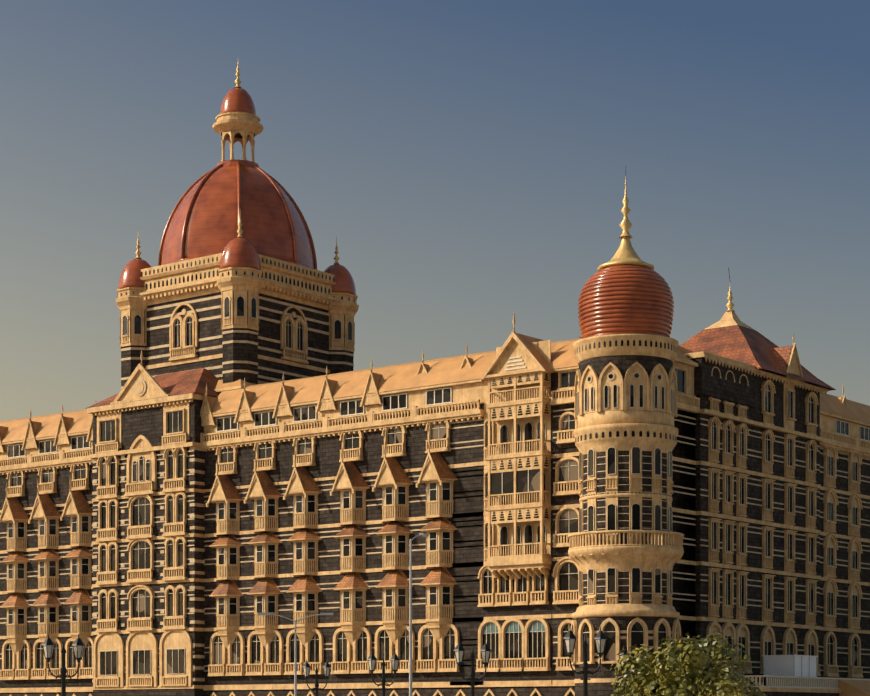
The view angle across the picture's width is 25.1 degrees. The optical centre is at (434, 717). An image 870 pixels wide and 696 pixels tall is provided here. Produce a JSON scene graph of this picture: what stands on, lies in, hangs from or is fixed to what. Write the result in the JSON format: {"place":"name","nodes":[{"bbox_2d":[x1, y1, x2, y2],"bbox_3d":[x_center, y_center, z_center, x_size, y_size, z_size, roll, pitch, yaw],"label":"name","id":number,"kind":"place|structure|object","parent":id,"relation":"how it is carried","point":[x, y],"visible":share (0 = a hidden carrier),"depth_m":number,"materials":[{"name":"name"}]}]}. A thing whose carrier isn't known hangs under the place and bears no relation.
{"place":"outdoors","nodes":[
{"label":"outdoors","id":0,"kind":"place"},
{"bbox_2d":[42,533,652,695],"bbox_3d":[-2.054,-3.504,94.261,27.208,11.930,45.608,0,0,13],"label":"street lamps","id":1,"kind":"object","parent":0,"point":[569,635],"depth_m":82.05,"materials":[{"name":"black metal"}]},
{"bbox_2d":[43,639,648,675],"bbox_3d":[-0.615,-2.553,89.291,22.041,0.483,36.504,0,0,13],"label":"lamp lanterns","id":2,"kind":"object","parent":1,"relation":"attached to","point":[305,669],"visible":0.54,"depth_m":75.91,"materials":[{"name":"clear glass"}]},
{"bbox_2d":[0,112,869,695],"bbox_3d":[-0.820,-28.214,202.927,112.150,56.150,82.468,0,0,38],"label":"trim","id":3,"kind":"structure","parent":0,"point":[662,550],"depth_m":161.63,"materials":[{"name":"beige stone"}]},
{"bbox_2d":[1,452,456,606],"bbox_3d":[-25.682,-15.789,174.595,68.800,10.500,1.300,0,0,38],"label":"canopies","id":4,"kind":"object","parent":3,"relation":"attached to","point":[390,578],"visible":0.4,"depth_m":165.13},
{"bbox_2d":[118,87,673,338],"bbox_3d":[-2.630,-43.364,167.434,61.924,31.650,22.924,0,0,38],"label":"domes","id":5,"kind":"structure","parent":3,"relation":"on","point":[215,203],"depth_m":177.90,"materials":[{"name":"red tile"}]},
{"bbox_2d":[135,64,734,311],"bbox_3d":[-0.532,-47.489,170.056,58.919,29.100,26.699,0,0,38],"label":"finials","id":6,"kind":"object","parent":5,"relation":"on","point":[625,253],"visible":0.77,"depth_m":143.98,"materials":[{"name":"gold metal"}]},
{"bbox_2d":[0,333,869,695],"bbox_3d":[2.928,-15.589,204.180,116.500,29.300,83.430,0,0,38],"label":"sloped roof","id":7,"kind":"structure","parent":3,"relation":"on","point":[350,383],"depth_m":162.74,"materials":[{"name":"beige tile"}]},
{"bbox_2d":[5,296,869,688],"bbox_3d":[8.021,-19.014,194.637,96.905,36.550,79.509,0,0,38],"label":"windows","id":8,"kind":"structure","parent":3,"relation":"attached to","point":[799,682],"depth_m":160.09,"materials":[{"name":"black glass"}]},
{"bbox_2d":[85,325,835,408],"bbox_3d":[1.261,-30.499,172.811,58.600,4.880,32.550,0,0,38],"label":"hipped roof","id":9,"kind":"structure","parent":3,"relation":"on","point":[757,349],"depth_m":164.28,"materials":[{"name":"red tile"}]},
{"bbox_2d":[483,621,544,632],"bbox_3d":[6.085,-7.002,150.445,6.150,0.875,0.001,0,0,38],"label":"window panes","id":10,"kind":"structure","parent":3,"relation":"in","point":[491,627],"depth_m":150.48,"materials":[{"name":"glass"}]},
{"bbox_2d":[0,257,869,695],"bbox_3d":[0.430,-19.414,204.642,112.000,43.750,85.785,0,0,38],"label":"stone wall","id":11,"kind":"structure","parent":0,"point":[148,423],"depth_m":161.99,"materials":[{"name":"stone"}]},
{"bbox_2d":[0,295,869,682],"bbox_3d":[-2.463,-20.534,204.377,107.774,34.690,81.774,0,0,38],"label":"wall bands","id":12,"kind":"object","parent":11,"relation":"attached to","point":[192,517],"visible":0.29,"depth_m":170.32,"materials":[{"name":"stone"}]},
{"bbox_2d":[0,0,869,421],"label":"sky","id":13,"kind":"structure","parent":0,"point":[468,163],"materials":[{"name":"blue"}]},
{"bbox_2d":[610,632,766,695],"bbox_3d":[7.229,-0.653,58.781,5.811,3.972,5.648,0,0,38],"label":"tree","id":14,"kind":"object","parent":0,"point":[679,669],"visible":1,"depth_m":58.02,"materials":[{"name":"green plant"}]}
]}

